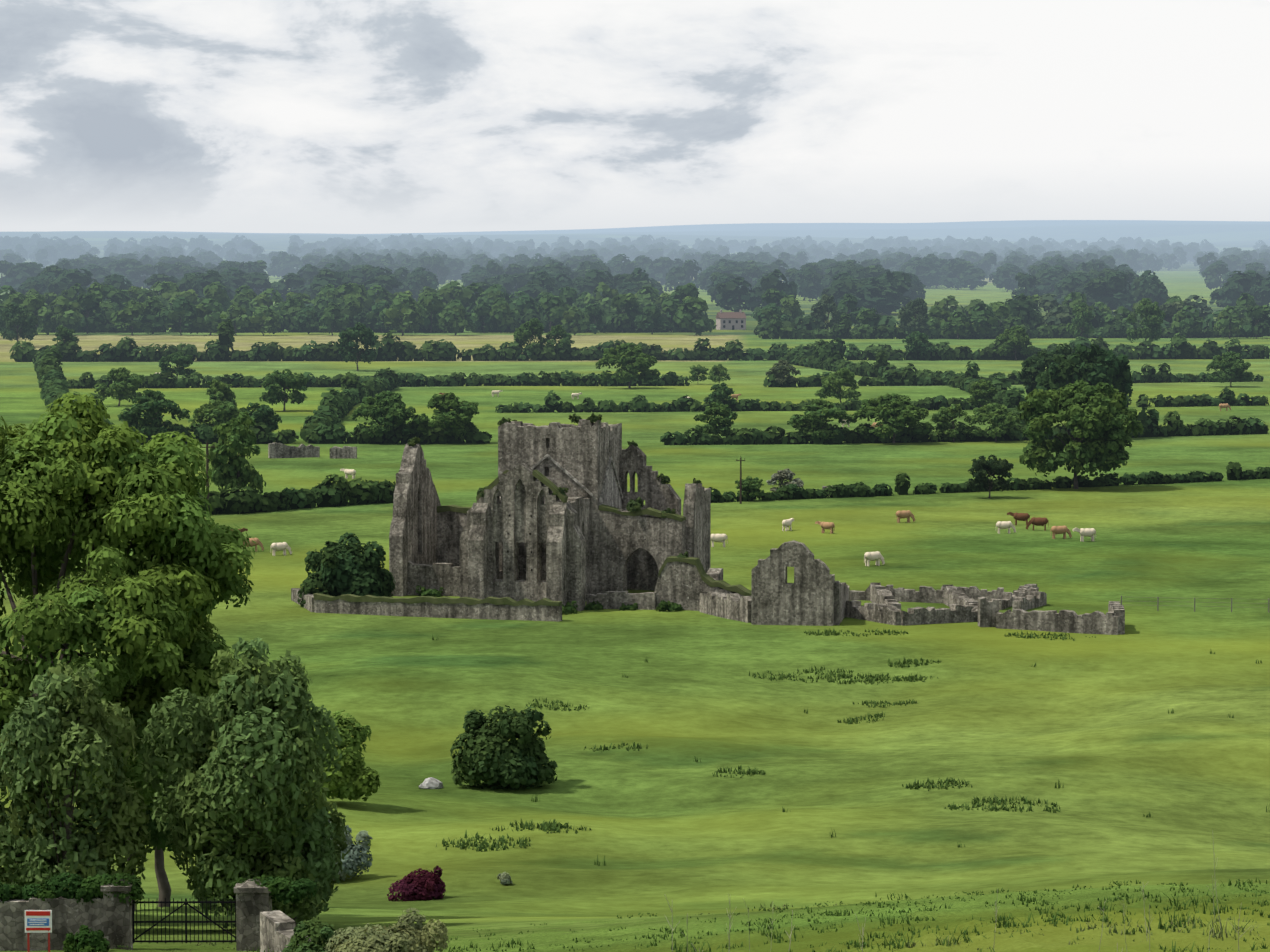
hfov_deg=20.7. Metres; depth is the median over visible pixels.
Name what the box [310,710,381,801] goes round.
cone shrub
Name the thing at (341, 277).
tree
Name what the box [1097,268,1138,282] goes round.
tree
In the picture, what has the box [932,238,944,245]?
tree
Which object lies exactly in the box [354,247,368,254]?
tree
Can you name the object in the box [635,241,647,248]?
tree
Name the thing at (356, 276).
tree
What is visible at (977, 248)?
tree
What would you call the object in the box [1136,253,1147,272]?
tree
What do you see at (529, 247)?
tree
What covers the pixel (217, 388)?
tree
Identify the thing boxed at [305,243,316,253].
tree
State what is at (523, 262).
tree
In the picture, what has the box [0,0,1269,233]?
sky
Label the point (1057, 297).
tree
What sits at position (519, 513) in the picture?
abbey chancel gable
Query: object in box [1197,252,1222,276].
tree
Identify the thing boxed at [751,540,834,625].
ruin gable
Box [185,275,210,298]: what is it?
tree
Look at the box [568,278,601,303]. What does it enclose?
tree
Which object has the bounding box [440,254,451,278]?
tree
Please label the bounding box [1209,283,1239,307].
tree
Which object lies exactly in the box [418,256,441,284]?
tree
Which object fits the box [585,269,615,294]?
tree
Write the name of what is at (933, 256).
tree
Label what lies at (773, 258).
tree
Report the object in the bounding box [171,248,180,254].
tree
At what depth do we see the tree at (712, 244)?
5115.84 m
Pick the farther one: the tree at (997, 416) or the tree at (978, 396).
the tree at (978, 396)
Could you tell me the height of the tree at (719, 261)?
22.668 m
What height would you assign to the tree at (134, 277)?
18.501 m
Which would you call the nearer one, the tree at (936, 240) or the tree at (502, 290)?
the tree at (502, 290)
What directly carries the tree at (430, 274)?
on the ground at (1104, 736)
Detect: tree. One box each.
[0,237,13,250]
[0,260,15,290]
[0,302,37,341]
[0,309,5,331]
[0,392,256,820]
[0,660,150,897]
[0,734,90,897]
[2,244,15,252]
[2,249,15,257]
[2,253,25,264]
[3,263,33,291]
[11,236,26,247]
[17,262,41,291]
[17,276,47,294]
[31,233,40,240]
[33,272,57,289]
[35,237,49,244]
[35,248,48,267]
[37,240,48,257]
[37,265,66,278]
[42,277,86,295]
[43,245,57,264]
[45,250,62,263]
[48,239,57,246]
[49,236,59,241]
[50,268,97,294]
[52,325,78,348]
[57,260,71,270]
[62,247,75,258]
[66,235,86,245]
[69,258,83,270]
[69,263,81,270]
[71,248,86,258]
[74,668,212,910]
[79,254,92,263]
[80,264,112,286]
[81,242,90,253]
[87,247,99,257]
[88,257,111,266]
[94,367,144,405]
[101,277,133,298]
[103,239,110,251]
[103,274,131,301]
[105,243,116,256]
[107,239,119,251]
[107,260,121,271]
[108,238,124,249]
[110,258,149,280]
[117,246,122,253]
[117,389,190,438]
[117,660,217,906]
[120,247,132,253]
[120,253,138,260]
[123,237,138,247]
[123,264,156,288]
[128,244,144,253]
[133,251,141,259]
[136,637,342,928]
[139,238,158,246]
[139,254,157,276]
[143,273,180,294]
[149,262,182,288]
[152,250,171,258]
[155,256,185,273]
[156,238,163,245]
[158,351,195,378]
[160,235,168,246]
[168,242,183,249]
[170,246,182,253]
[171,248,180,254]
[173,243,185,255]
[173,250,183,257]
[174,262,191,275]
[176,238,188,254]
[176,272,201,291]
[178,265,208,279]
[179,255,196,262]
[185,242,198,255]
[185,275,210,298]
[185,399,240,431]
[187,247,205,256]
[188,261,202,267]
[188,270,232,299]
[190,237,200,250]
[193,252,216,265]
[195,238,211,251]
[197,235,208,241]
[200,256,209,265]
[203,250,218,264]
[203,262,216,269]
[205,379,236,408]
[205,411,265,493]
[210,256,223,265]
[212,244,224,257]
[213,260,239,269]
[219,265,234,275]
[219,274,257,299]
[220,267,255,292]
[222,240,236,255]
[224,248,241,260]
[231,235,242,250]
[232,253,240,262]
[233,402,281,431]
[236,239,257,254]
[236,243,247,250]
[237,260,269,288]
[238,235,246,250]
[238,254,254,262]
[241,262,269,290]
[242,272,272,297]
[245,246,266,255]
[250,245,264,260]
[252,254,271,262]
[259,369,308,410]
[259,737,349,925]
[265,251,282,267]
[266,256,287,278]
[266,263,282,277]
[271,273,311,300]
[277,251,287,277]
[278,255,299,276]
[282,254,294,273]
[287,235,304,251]
[287,242,298,252]
[288,246,301,259]
[292,264,322,288]
[295,255,318,271]
[297,245,311,257]
[300,252,321,258]
[302,269,352,299]
[304,277,343,305]
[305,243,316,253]
[306,254,323,265]
[311,248,325,253]
[313,241,325,246]
[314,263,323,268]
[320,254,333,260]
[320,263,342,271]
[325,238,334,250]
[327,255,340,268]
[331,259,351,270]
[334,249,349,255]
[336,322,378,370]
[340,239,350,244]
[342,269,364,284]
[347,252,353,258]
[349,241,363,249]
[349,253,362,265]
[349,264,372,276]
[351,391,419,437]
[352,236,366,244]
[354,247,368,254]
[354,249,361,254]
[357,260,368,264]
[359,252,373,261]
[360,274,402,301]
[361,265,400,293]
[362,237,369,245]
[363,242,378,252]
[366,254,383,262]
[367,259,389,267]
[369,241,384,249]
[379,253,398,271]
[381,249,392,254]
[382,263,400,272]
[384,235,395,248]
[387,240,405,250]
[393,267,409,279]
[394,253,409,264]
[398,234,408,240]
[399,249,408,254]
[403,264,415,276]
[403,268,437,300]
[405,267,438,284]
[408,261,428,271]
[409,392,478,436]
[416,276,438,301]
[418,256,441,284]
[429,249,439,255]
[430,256,449,285]
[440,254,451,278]
[450,237,462,244]
[454,258,464,279]
[458,246,472,253]
[460,259,470,273]
[461,242,474,253]
[461,250,472,259]
[461,264,486,285]
[461,272,472,289]
[462,269,492,286]
[466,254,475,260]
[469,254,487,268]
[471,257,484,266]
[473,281,504,297]
[475,249,488,257]
[478,236,489,243]
[481,241,495,257]
[482,258,505,266]
[483,251,494,258]
[483,277,515,293]
[485,260,503,276]
[489,245,503,257]
[491,274,517,289]
[492,285,512,295]
[494,241,513,252]
[495,253,507,261]
[502,256,514,265]
[504,246,514,256]
[504,263,529,287]
[510,272,540,293]
[512,284,549,301]
[513,246,527,254]
[513,318,544,359]
[514,240,528,246]
[514,253,528,264]
[515,247,534,261]
[517,260,528,266]
[522,244,534,249]
[525,239,534,246]
[525,264,552,273]
[526,258,542,265]
[527,274,560,295]
[529,249,538,256]
[530,270,554,292]
[531,253,542,260]
[534,243,551,253]
[536,247,546,258]
[543,325,574,359]
[544,257,554,264]
[545,264,577,281]
[548,273,567,280]
[550,247,566,255]
[551,236,568,248]
[553,262,570,269]
[553,273,572,290]
[558,241,567,246]
[561,256,581,265]
[565,260,583,267]
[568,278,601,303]
[570,269,591,278]
[573,241,583,250]
[577,260,597,269]
[578,254,596,262]
[580,249,597,257]
[584,250,603,262]
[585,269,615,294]
[586,241,599,248]
[595,261,613,278]
[595,343,660,387]
[599,248,613,264]
[603,270,614,283]
[606,254,630,265]
[608,260,622,270]
[610,245,627,261]
[611,273,642,286]
[612,269,622,275]
[614,261,638,273]
[615,280,651,289]
[617,282,640,294]
[621,236,632,243]
[623,267,655,291]
[624,245,638,255]
[625,250,635,260]
[627,243,642,250]
[630,251,644,260]
[633,256,653,271]
[635,237,646,243]
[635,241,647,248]
[642,251,658,260]
[644,244,657,255]
[645,257,679,284]
[646,235,657,244]
[648,248,664,257]
[649,278,665,294]
[659,246,668,255]
[659,265,691,281]
[664,258,683,282]
[664,266,687,291]
[666,249,676,260]
[667,239,680,246]
[667,244,678,250]
[668,242,680,249]
[675,247,686,260]
[680,253,696,262]
[680,259,701,288]
[688,365,708,381]
[692,238,700,248]
[693,402,737,436]
[694,252,701,260]
[694,254,712,272]
[696,245,709,250]
[696,266,718,289]
[697,239,709,249]
[698,266,717,289]
[702,254,724,269]
[703,382,736,404]
[706,241,717,249]
[706,258,716,266]
[706,272,736,299]
[707,266,753,285]
[708,276,739,303]
[708,364,730,382]
[715,237,725,245]
[715,246,729,256]
[715,259,727,266]
[715,277,762,311]
[718,260,740,266]
[727,240,740,253]
[729,240,743,252]
[735,254,746,261]
[735,265,761,289]
[735,476,764,497]
[738,240,750,252]
[738,260,757,267]
[742,252,754,257]
[746,239,756,250]
[748,246,763,254]
[749,265,779,279]
[752,273,771,300]
[756,269,797,306]
[762,243,770,249]
[764,259,795,281]
[765,360,800,384]
[766,468,803,492]
[769,240,779,247]
[769,256,782,266]
[770,249,781,258]
[772,245,783,256]
[778,252,789,262]
[781,239,790,249]
[784,268,823,299]
[785,237,796,242]
[785,245,799,254]
[785,260,800,269]
[787,254,795,260]
[787,399,855,439]
[790,240,804,246]
[794,251,808,265]
[795,249,816,262]
[796,268,822,301]
[797,242,807,248]
[798,262,821,296]
[800,262,824,283]
[803,235,811,245]
[807,240,817,246]
[807,244,819,255]
[810,247,824,262]
[810,294,841,329]
[814,367,861,402]
[815,266,838,298]
[817,259,830,274]
[817,260,834,266]
[818,241,829,248]
[819,250,836,260]
[819,276,865,307]
[821,264,849,290]
[822,283,859,311]
[825,258,836,263]
[826,271,857,288]
[832,260,854,269]
[833,244,848,255]
[834,253,847,259]
[837,238,852,247]
[837,248,849,255]
[846,248,858,255]
[848,263,860,268]
[848,265,878,278]
[852,282,901,314]
[852,393,933,442]
[855,252,873,262]
[859,277,902,313]
[861,242,872,251]
[861,258,882,267]
[862,279,899,313]
[868,249,879,256]
[869,239,882,254]
[872,268,890,276]
[876,271,911,313]
[877,239,889,247]
[880,250,890,262]
[882,257,903,271]
[885,236,894,247]
[893,239,911,248]
[893,246,912,256]
[894,252,911,267]
[895,236,911,245]
[898,297,929,332]
[899,257,920,270]
[902,260,917,272]
[902,331,934,354]
[905,260,937,284]
[905,273,925,300]
[911,240,926,251]
[911,251,922,255]
[917,257,937,288]
[922,239,932,247]
[922,265,946,287]
[926,254,938,262]
[930,245,942,254]
[930,404,976,441]
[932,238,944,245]
[933,258,947,286]
[934,241,942,247]
[934,259,960,287]
[938,246,956,257]
[938,252,954,259]
[938,261,975,289]
[944,235,953,243]
[953,250,965,257]
[954,267,987,289]
[958,241,969,251]
[958,246,968,250]
[960,251,979,263]
[966,242,974,250]
[966,454,1013,497]
[968,379,998,406]
[968,403,1020,441]
[971,245,982,253]
[973,263,986,280]
[975,239,982,245]
[977,253,996,281]
[979,242,990,251]
[983,237,992,242]
[984,250,1002,261]
[989,247,1002,253]
[989,263,1025,288]
[990,242,998,247]
[990,261,1003,271]
[993,267,1017,291]
[993,325,1035,359]
[998,241,1012,249]
[998,246,1010,257]
[1000,256,1023,276]
[1001,255,1027,271]
[1009,251,1017,257]
[1011,272,1043,299]
[1015,247,1028,255]
[1017,242,1027,248]
[1017,343,1085,394]
[1017,380,1143,488]
[1018,255,1031,261]
[1026,242,1034,249]
[1027,251,1039,260]
[1028,246,1038,254]
[1028,255,1037,262]
[1028,265,1052,275]
[1032,238,1042,244]
[1032,245,1045,260]
[1032,269,1055,292]
[1033,260,1054,265]
[1035,343,1135,400]
[1039,263,1051,266]
[1042,241,1055,252]
[1043,251,1064,257]
[1045,257,1057,264]
[1052,258,1072,270]
[1052,270,1084,289]
[1054,272,1095,299]
[1054,273,1077,297]
[1055,254,1067,260]
[1057,276,1084,303]
[1060,239,1080,250]
[1065,250,1081,256]
[1066,303,1093,337]
[1068,263,1075,270]
[1069,254,1085,262]
[1069,273,1091,299]
[1072,243,1081,253]
[1076,262,1097,272]
[1080,241,1089,249]
[1083,253,1097,262]
[1083,278,1135,313]
[1089,259,1104,267]
[1096,250,1106,257]
[1096,262,1109,269]
[1096,271,1134,310]
[1097,237,1109,248]
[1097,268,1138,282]
[1098,243,1106,250]
[1099,255,1115,264]
[1105,263,1115,269]
[1106,250,1125,266]
[1108,240,1114,246]
[1112,248,1124,261]
[1114,264,1132,270]
[1116,237,1129,249]
[1120,254,1137,269]
[1124,249,1142,272]
[1124,269,1138,284]
[1126,298,1165,342]
[1127,237,1135,249]
[1129,270,1157,302]
[1133,237,1144,248]
[1133,275,1169,307]
[1134,240,1144,250]
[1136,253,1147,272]
[1139,247,1152,255]
[1142,242,1152,251]
[1142,253,1162,272]
[1154,239,1169,247]
[1155,248,1169,255]
[1158,253,1173,268]
[1160,243,1173,253]
[1163,253,1180,270]
[1170,242,1183,258]
[1172,246,1186,265]
[1179,245,1200,262]
[1183,244,1191,262]
[1188,242,1199,260]
[1193,251,1207,266]
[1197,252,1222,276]
[1199,245,1207,251]
[1200,239,1211,245]
[1202,243,1215,252]
[1202,260,1234,289]
[1206,351,1253,386]
[1208,251,1218,262]
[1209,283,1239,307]
[1217,256,1237,275]
[1218,250,1233,258]
[1219,271,1262,306]
[1223,247,1240,252]
[1223,254,1243,272]
[1231,248,1249,262]
[1236,251,1255,269]
[1236,259,1247,270]
[1243,270,1267,304]
[1244,270,1267,277]
[1245,262,1269,276]
[1248,250,1257,259]
[1250,258,1269,270]
[1250,272,1269,305]
[1253,240,1265,249]
[1259,252,1269,268]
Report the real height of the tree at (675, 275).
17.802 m
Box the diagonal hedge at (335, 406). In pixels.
[300,367,398,440]
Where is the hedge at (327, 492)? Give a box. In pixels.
[198,474,395,514]
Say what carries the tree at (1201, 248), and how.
on the ground at (1104, 736)
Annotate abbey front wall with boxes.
[291,588,313,611]
[314,599,561,621]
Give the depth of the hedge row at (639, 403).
666.91 m
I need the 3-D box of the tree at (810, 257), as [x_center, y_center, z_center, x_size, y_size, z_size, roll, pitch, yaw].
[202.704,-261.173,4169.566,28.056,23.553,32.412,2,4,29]
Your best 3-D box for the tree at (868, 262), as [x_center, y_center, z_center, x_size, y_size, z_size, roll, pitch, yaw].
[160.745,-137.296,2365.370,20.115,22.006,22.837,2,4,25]
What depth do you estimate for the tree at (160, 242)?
5040.33 m
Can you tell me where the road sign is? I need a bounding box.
[25,910,51,951]
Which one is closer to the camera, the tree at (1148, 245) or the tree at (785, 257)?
the tree at (785, 257)
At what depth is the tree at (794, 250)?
4468.90 m
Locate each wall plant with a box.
[416,585,443,596]
[562,601,577,613]
[584,601,602,610]
[619,603,637,610]
[656,600,682,611]
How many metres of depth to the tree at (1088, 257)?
2908.74 m
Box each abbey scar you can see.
[531,454,546,469]
[547,454,592,496]
[598,456,611,505]
[611,459,622,498]
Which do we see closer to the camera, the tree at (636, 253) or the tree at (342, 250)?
the tree at (342, 250)
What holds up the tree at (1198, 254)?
on the ground at (1104, 736)
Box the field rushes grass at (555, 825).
[300,628,1268,865]
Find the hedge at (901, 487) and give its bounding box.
[709,461,1269,502]
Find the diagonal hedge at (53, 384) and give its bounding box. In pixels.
[32,345,112,429]
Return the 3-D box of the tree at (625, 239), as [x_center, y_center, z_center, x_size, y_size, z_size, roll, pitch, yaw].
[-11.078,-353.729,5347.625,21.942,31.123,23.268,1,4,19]
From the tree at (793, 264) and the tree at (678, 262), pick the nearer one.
the tree at (678, 262)
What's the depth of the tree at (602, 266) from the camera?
2077.93 m
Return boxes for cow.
[241,538,263,550]
[271,542,291,555]
[340,468,355,478]
[491,390,502,396]
[571,393,581,398]
[711,534,727,546]
[731,394,740,399]
[782,518,793,530]
[815,521,834,533]
[864,551,884,565]
[896,510,915,522]
[996,521,1015,533]
[1007,512,1029,524]
[1026,517,1047,530]
[1051,525,1071,538]
[1073,528,1095,541]
[1219,403,1230,410]
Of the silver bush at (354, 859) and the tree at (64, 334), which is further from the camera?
the tree at (64, 334)
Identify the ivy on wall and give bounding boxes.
[0,872,317,905]
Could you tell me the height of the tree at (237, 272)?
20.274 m
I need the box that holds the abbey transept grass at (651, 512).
[599,504,685,521]
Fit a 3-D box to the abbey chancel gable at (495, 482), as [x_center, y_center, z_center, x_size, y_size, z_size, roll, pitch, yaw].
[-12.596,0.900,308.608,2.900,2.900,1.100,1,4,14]
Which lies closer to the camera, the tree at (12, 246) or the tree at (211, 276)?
the tree at (211, 276)
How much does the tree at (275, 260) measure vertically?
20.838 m
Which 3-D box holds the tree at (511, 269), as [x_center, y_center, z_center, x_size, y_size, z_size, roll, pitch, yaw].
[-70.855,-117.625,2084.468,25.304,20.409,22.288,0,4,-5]
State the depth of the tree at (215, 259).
3451.85 m
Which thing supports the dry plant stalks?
on the ground at (1104, 736)
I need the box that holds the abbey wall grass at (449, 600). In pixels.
[313,593,562,605]
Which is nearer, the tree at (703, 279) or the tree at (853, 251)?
the tree at (703, 279)
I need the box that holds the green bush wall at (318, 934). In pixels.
[282,919,339,951]
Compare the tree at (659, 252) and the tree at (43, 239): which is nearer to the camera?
the tree at (659, 252)
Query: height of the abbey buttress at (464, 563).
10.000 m
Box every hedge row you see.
[9,314,1269,361]
[43,370,691,388]
[103,417,491,444]
[495,387,1268,412]
[660,407,1268,444]
[758,313,1263,338]
[763,362,1263,386]
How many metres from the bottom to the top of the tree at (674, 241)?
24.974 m
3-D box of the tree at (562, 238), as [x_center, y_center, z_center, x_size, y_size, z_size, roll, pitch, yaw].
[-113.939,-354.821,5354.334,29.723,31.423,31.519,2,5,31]
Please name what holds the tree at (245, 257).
on the ground at (1104, 736)
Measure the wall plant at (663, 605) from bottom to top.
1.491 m
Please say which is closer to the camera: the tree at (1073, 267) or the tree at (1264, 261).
the tree at (1073, 267)
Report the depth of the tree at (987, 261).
2804.02 m
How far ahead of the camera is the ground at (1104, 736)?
264.63 m
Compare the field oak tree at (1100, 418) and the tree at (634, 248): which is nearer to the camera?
the field oak tree at (1100, 418)
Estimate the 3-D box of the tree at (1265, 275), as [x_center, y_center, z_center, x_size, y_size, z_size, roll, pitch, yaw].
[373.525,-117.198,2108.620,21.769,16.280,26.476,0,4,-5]
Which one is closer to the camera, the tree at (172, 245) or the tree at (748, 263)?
the tree at (748, 263)
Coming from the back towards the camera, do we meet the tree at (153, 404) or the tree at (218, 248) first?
the tree at (218, 248)
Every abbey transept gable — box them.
[389,444,440,595]
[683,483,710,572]
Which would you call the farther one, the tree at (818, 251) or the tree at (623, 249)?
the tree at (818, 251)
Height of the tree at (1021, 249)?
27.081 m
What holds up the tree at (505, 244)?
on the ground at (1104, 736)
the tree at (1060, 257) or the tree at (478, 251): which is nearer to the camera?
the tree at (1060, 257)
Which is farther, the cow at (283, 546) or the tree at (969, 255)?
the tree at (969, 255)
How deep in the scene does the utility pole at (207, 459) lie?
412.82 m
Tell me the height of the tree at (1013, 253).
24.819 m
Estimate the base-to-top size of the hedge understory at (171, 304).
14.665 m
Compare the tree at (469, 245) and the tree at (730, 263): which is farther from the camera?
the tree at (469, 245)
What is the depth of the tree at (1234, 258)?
3015.70 m
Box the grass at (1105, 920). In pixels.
[16,877,1269,951]
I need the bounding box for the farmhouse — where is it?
[715,310,745,329]
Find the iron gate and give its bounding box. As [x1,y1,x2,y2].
[132,898,235,943]
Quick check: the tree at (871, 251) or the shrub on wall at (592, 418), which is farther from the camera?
the tree at (871, 251)
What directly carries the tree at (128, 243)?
on the ground at (1104, 736)
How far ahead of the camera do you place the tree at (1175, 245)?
4980.89 m
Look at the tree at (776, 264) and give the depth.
2329.07 m
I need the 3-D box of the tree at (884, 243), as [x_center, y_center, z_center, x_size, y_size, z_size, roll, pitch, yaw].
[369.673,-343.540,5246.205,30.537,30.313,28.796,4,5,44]
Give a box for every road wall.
[0,896,103,950]
[260,910,310,951]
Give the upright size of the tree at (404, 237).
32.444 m
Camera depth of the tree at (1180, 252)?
4184.64 m
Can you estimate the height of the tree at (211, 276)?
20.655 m
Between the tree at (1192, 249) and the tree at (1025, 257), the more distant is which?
the tree at (1192, 249)
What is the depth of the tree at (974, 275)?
2322.76 m
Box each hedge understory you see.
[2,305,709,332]
[28,293,703,312]
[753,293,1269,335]
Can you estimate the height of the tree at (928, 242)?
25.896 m
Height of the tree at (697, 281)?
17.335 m
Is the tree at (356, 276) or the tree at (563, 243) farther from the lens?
the tree at (563, 243)
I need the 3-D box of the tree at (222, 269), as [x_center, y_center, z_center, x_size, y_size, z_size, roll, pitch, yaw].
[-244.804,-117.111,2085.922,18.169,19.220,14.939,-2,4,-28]
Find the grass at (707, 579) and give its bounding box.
[658,556,750,595]
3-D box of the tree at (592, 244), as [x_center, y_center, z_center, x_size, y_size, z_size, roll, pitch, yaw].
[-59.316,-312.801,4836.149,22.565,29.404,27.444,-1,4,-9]
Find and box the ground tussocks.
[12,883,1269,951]
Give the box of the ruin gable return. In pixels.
[834,581,848,624]
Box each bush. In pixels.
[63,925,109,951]
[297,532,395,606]
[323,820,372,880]
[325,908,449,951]
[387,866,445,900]
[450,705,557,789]
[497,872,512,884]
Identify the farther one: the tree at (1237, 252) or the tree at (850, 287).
the tree at (1237, 252)
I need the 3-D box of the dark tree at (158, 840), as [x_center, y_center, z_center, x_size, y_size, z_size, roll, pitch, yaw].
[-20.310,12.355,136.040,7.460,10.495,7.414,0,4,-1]
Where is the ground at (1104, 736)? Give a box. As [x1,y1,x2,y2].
[0,220,1269,951]
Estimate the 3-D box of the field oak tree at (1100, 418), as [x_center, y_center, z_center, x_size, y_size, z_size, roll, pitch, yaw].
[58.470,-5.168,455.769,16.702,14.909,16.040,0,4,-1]
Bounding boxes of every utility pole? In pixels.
[200,440,214,507]
[736,458,744,503]
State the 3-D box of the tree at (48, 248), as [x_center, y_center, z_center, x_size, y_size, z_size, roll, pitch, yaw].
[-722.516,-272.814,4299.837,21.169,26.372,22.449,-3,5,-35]
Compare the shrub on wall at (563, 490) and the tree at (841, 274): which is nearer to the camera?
the shrub on wall at (563, 490)
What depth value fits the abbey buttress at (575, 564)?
306.61 m
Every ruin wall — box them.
[268,443,319,457]
[330,446,356,458]
[700,592,750,622]
[845,600,899,624]
[849,585,1036,602]
[870,583,900,609]
[897,604,977,625]
[941,585,977,609]
[978,596,998,626]
[996,609,1118,634]
[998,584,1038,609]
[1012,591,1046,610]
[1108,601,1124,633]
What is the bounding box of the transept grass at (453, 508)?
[437,505,471,513]
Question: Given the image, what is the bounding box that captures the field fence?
[1121,596,1268,612]
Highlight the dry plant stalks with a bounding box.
[665,830,1250,951]
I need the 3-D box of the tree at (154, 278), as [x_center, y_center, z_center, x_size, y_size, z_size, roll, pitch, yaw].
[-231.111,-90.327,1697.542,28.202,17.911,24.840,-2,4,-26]
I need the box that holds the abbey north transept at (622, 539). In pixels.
[597,509,685,592]
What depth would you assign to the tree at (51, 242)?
4786.83 m
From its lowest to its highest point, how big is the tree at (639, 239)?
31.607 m
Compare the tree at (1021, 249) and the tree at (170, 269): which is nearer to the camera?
the tree at (170, 269)
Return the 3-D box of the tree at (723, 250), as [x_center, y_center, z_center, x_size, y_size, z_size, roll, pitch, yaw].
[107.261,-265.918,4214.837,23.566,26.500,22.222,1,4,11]
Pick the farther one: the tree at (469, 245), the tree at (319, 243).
the tree at (319, 243)
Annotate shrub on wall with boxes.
[407,437,419,446]
[477,486,486,496]
[497,417,510,424]
[552,486,568,495]
[568,413,581,423]
[586,413,601,423]
[626,497,642,511]
[627,440,637,446]
[656,473,670,483]
[659,508,675,517]
[677,551,688,562]
[693,478,701,483]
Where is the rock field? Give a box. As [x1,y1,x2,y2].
[418,777,442,788]
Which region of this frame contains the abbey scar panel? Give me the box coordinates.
[598,464,620,508]
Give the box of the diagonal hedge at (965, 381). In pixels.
[778,339,1028,432]
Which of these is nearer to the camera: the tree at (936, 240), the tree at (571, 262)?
the tree at (571, 262)
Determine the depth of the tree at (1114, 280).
1533.65 m
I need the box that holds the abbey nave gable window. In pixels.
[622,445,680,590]
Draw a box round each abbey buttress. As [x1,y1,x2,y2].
[460,508,471,597]
[546,504,566,605]
[567,504,584,610]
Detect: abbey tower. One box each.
[498,419,600,594]
[511,421,533,425]
[523,419,621,508]
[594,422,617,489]
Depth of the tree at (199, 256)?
3530.55 m
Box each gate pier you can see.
[101,879,132,949]
[234,879,271,950]
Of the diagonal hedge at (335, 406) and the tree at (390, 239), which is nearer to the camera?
the diagonal hedge at (335, 406)
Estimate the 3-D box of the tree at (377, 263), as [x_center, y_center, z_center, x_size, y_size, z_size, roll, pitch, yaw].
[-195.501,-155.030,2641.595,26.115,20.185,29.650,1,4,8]
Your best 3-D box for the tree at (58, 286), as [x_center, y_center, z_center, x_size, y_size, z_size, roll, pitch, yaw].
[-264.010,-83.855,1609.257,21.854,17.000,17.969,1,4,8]
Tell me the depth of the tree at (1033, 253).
4220.51 m
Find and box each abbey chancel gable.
[476,470,508,500]
[477,463,566,601]
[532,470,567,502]
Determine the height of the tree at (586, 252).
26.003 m
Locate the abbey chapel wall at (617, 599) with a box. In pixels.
[586,591,655,609]
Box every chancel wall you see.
[498,496,502,578]
[560,497,589,600]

